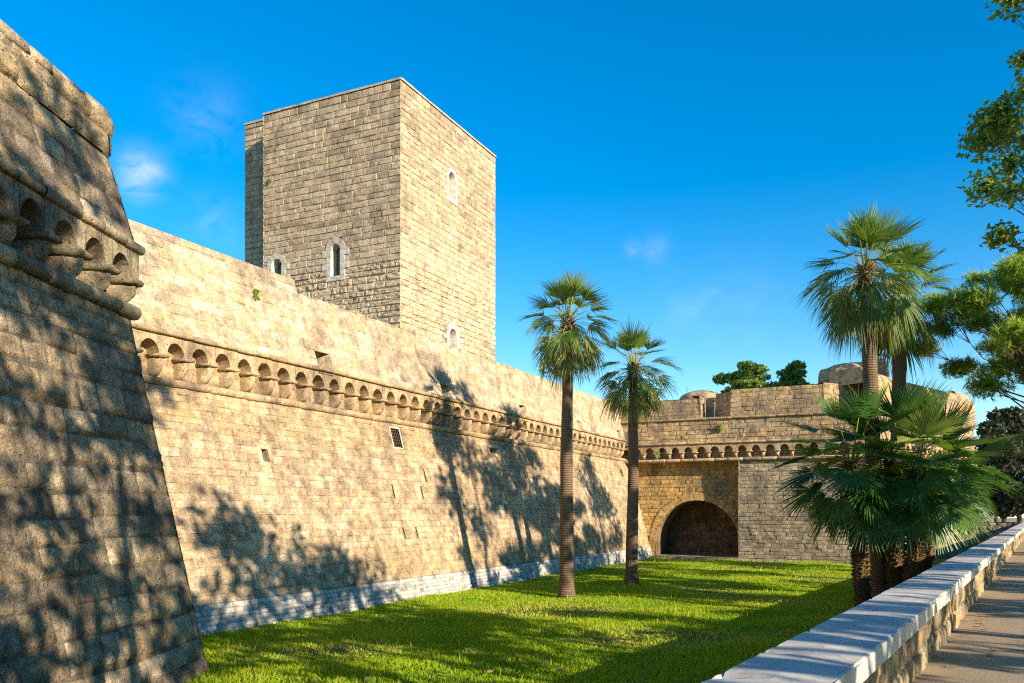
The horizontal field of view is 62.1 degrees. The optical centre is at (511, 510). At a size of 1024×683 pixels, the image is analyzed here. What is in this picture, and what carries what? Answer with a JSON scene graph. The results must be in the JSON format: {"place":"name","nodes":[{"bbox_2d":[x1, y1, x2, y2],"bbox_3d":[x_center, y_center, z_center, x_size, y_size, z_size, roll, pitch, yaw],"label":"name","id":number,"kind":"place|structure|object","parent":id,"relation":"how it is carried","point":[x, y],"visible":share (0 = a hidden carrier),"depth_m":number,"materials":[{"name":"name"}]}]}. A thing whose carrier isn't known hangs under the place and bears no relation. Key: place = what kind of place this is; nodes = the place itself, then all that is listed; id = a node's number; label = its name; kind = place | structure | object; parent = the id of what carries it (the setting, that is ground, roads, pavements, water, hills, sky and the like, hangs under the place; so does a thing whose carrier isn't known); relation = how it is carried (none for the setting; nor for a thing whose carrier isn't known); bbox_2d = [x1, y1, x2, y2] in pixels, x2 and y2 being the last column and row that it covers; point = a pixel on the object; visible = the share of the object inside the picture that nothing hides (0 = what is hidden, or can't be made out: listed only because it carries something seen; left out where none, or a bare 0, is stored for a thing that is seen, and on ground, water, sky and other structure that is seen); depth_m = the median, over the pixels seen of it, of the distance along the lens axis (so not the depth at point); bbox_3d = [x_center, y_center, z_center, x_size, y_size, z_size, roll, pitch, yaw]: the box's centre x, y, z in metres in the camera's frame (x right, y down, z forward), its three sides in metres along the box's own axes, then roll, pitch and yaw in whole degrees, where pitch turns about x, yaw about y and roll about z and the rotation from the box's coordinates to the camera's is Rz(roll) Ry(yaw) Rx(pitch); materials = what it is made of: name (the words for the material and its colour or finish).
{"place":"outdoors","nodes":[
{"label":"outdoors","id":0,"kind":"place"},
{"bbox_2d":[244,77,495,486],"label":"square tower","id":1,"kind":"structure","parent":0,"point":[376,201],"depth_m":53.48,"materials":[{"name":"stone"}]},
{"bbox_2d":[264,253,289,277],"bbox_3d":[-15.080,-15.363,54.954,2.100,2.460,0.485,0,0,26],"label":"tower window","id":2,"kind":"structure","parent":1,"relation":"in","point":[276,263],"depth_m":54.86,"materials":[{"name":"white stone"}]},
{"bbox_2d":[322,237,348,281],"bbox_3d":[-10.855,-15.608,52.911,2.050,2.680,0.485,0,0,26],"label":"tower window","id":3,"kind":"structure","parent":1,"relation":"in","point":[335,252],"depth_m":52.88,"materials":[{"name":"white stone"}]},
{"bbox_2d":[446,167,457,205],"bbox_3d":[-4.152,-21.487,56.228,0.480,2.280,1.480,0,0,26],"label":"tower window","id":4,"kind":"structure","parent":1,"relation":"in","point":[451,177],"depth_m":56.54,"materials":[{"name":"white stone"}]},
{"bbox_2d":[443,322,461,348],"bbox_3d":[-4.094,-11.245,56.348,0.480,2.420,2.430,0,0,26],"label":"tower window","id":5,"kind":"structure","parent":1,"relation":"in","point":[452,335],"depth_m":56.62,"materials":[{"name":"white stone"}]},
{"bbox_2d":[0,0,1023,447],"label":"sky","id":6,"kind":"structure","parent":0,"point":[690,156],"materials":[{"name":"blue"}]},
{"bbox_2d":[184,544,977,682],"bbox_3d":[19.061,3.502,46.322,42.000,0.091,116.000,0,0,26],"label":"lawn","id":7,"kind":"structure","parent":0,"point":[937,561],"depth_m":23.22,"materials":[{"name":"plant"}]},
{"bbox_2d":[0,19,208,682],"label":"spur bastion","id":8,"kind":"object","parent":7,"relation":"on","point":[94,586],"visible":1,"depth_m":14.91,"materials":[{"name":"stone"}]},
{"bbox_2d":[1,219,651,635],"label":"curtain wall","id":9,"kind":"structure","parent":7,"relation":"on","point":[309,449],"depth_m":31.10,"materials":[{"name":"stone"}]},
{"bbox_2d":[253,289,261,299],"bbox_3d":[-8.684,-7.323,28.807,0.419,0.446,0.325,0,0,-22],"label":"weed","id":10,"kind":"object","parent":9,"relation":"attached to","point":[255,294],"depth_m":28.75,"materials":[{"name":"green plant"}]},
{"bbox_2d":[388,426,403,449],"bbox_3d":[-4.943,-2.965,35.295,0.615,1.019,0.780,0,0,26],"label":"barred window","id":11,"kind":"structure","parent":9,"relation":"in","point":[396,438],"depth_m":35.42,"materials":[{"name":"brown metal"}]},
{"bbox_2d":[514,265,625,598],"bbox_3d":[2.385,-2.990,34.043,4.234,13.284,4.276,0,0,26],"label":"tall palm","id":12,"kind":"object","parent":7,"relation":"on","point":[565,357],"visible":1,"depth_m":33.75,"materials":[{"name":"green plant"}]},
{"bbox_2d":[593,315,683,584],"bbox_3d":[5.823,-2.684,39.676,4.458,12.672,4.207,0,0,-38],"label":"tall palm","id":13,"kind":"object","parent":7,"relation":"on","point":[636,400],"visible":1,"depth_m":39.44,"materials":[{"name":"green plant"}]},
{"bbox_2d":[617,367,977,563],"bbox_3d":[21.255,-2.984,70.448,30.951,13.170,25.448,0,0,26],"label":"gate bastion","id":14,"kind":"object","parent":7,"relation":"on","point":[707,488],"visible":0.38,"depth_m":59.69,"materials":[{"name":"stone"}]},
{"bbox_2d":[679,390,717,417],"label":"domed roof","id":15,"kind":"structure","parent":14,"relation":"on","point":[705,394],"depth_m":64.66,"materials":[{"name":"stone"}]},
{"bbox_2d":[717,423,723,431],"bbox_3d":[14.646,-5.843,59.707,0.443,0.658,0.545,0,0,26],"label":"weed","id":16,"kind":"object","parent":14,"relation":"attached to","point":[720,428],"depth_m":59.65,"materials":[{"name":"green plant"}]},
{"bbox_2d":[712,360,783,392],"bbox_3d":[18.059,-9.073,65.172,5.378,5.080,5.269,0,0,-29],"label":"fig tree","id":17,"kind":"object","parent":14,"relation":"on","point":[748,372],"visible":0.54,"depth_m":64.50,"materials":[{"name":"green plant"}]},
{"bbox_2d":[776,359,809,385],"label":"fig tree","id":18,"kind":"object","parent":14,"relation":"on","point":[792,373],"visible":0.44,"depth_m":65.95,"materials":[{"name":"green plant"}]},
{"bbox_2d":[818,358,888,384],"bbox_3d":[24.663,-8.620,61.682,4.343,4.354,2.986,0,0,0],"label":"rooftop chamber","id":19,"kind":"object","parent":14,"relation":"on","point":[823,376],"visible":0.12,"depth_m":60.63,"materials":[{"name":"stone"}]},
{"bbox_2d":[767,379,940,605],"bbox_3d":[12.088,-0.465,29.982,5.866,8.263,6.233,0,0,26],"label":"fan palm","id":20,"kind":"object","parent":7,"relation":"on","point":[821,507],"visible":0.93,"depth_m":29.45,"materials":[{"name":"green plant"}]},
{"bbox_2d":[702,522,1023,682],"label":"street parapet","id":21,"kind":"structure","parent":7,"relation":"on","point":[900,633],"depth_m":7.74,"materials":[{"name":"stone"}]},
{"bbox_2d":[794,201,943,596],"bbox_3d":[12.725,-3.843,30.981,5.140,15.010,4.820,0,0,-41],"label":"tall palm","id":22,"kind":"object","parent":7,"relation":"on","point":[866,319],"visible":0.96,"depth_m":30.61,"materials":[{"name":"green plant"}]},
{"bbox_2d":[799,376,991,589],"bbox_3d":[13.688,-0.611,30.690,6.324,8.537,6.204,0,0,26],"label":"fan palm","id":23,"kind":"object","parent":7,"relation":"on","point":[894,569],"visible":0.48,"depth_m":29.65,"materials":[{"name":"green plant"}]},
{"bbox_2d":[838,236,966,571],"bbox_3d":[15.226,-3.680,33.603,5.058,14.667,4.742,0,0,26],"label":"tall palm","id":24,"kind":"object","parent":7,"relation":"on","point":[898,362],"visible":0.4,"depth_m":33.09,"materials":[{"name":"green plant"}]},
{"bbox_2d":[842,385,999,581],"bbox_3d":[13.994,-0.330,29.526,5.240,7.981,5.461,0,0,-25],"label":"fan palm","id":25,"kind":"object","parent":7,"relation":"on","point":[951,511],"visible":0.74,"depth_m":28.43,"materials":[{"name":"green plant"}]},
{"bbox_2d":[890,394,1023,571],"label":"fan palm","id":26,"kind":"object","parent":7,"relation":"on","point":[928,560],"visible":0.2,"depth_m":32.09,"materials":[{"name":"green plant"}]},
{"bbox_2d":[976,522,1021,543],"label":"moat end wall","id":27,"kind":"structure","parent":7,"relation":"on","point":[1003,526],"depth_m":90.64,"materials":[{"name":"stone"}]},
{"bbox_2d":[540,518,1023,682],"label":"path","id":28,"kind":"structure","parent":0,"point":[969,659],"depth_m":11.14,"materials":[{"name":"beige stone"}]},
{"bbox_2d":[913,238,1023,408],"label":"pine tree","id":29,"kind":"object","parent":28,"relation":"on","point":[1005,341],"visible":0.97,"depth_m":31.68,"materials":[{"name":"green plant"}]},
{"bbox_2d":[956,0,1023,312],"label":"street tree","id":30,"kind":"object","parent":28,"relation":"on","point":[996,126],"visible":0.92,"depth_m":55.44,"materials":[{"name":"green plant"}]},
{"bbox_2d":[977,466,1002,521],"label":"tree","id":31,"kind":"object","parent":28,"relation":"on","point":[988,469],"visible":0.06,"depth_m":95.59,"materials":[{"name":"green plant"}]},
{"bbox_2d":[974,406,1023,521],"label":"evergreen tree","id":32,"kind":"object","parent":28,"relation":"on","point":[1010,420],"visible":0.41,"depth_m":98.48,"materials":[{"name":"green plant"}]},
{"bbox_2d":[982,465,1023,521],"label":"evergreen tree","id":33,"kind":"object","parent":28,"relation":"on","point":[1007,505],"visible":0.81,"depth_m":90.80,"materials":[{"name":"green plant"}]},
{"bbox_2d":[1007,435,1023,470],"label":"evergreen tree","id":34,"kind":"object","parent":28,"relation":"on","point":[1014,463],"visible":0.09,"depth_m":110.93,"materials":[{"name":"green plant"}]}
]}

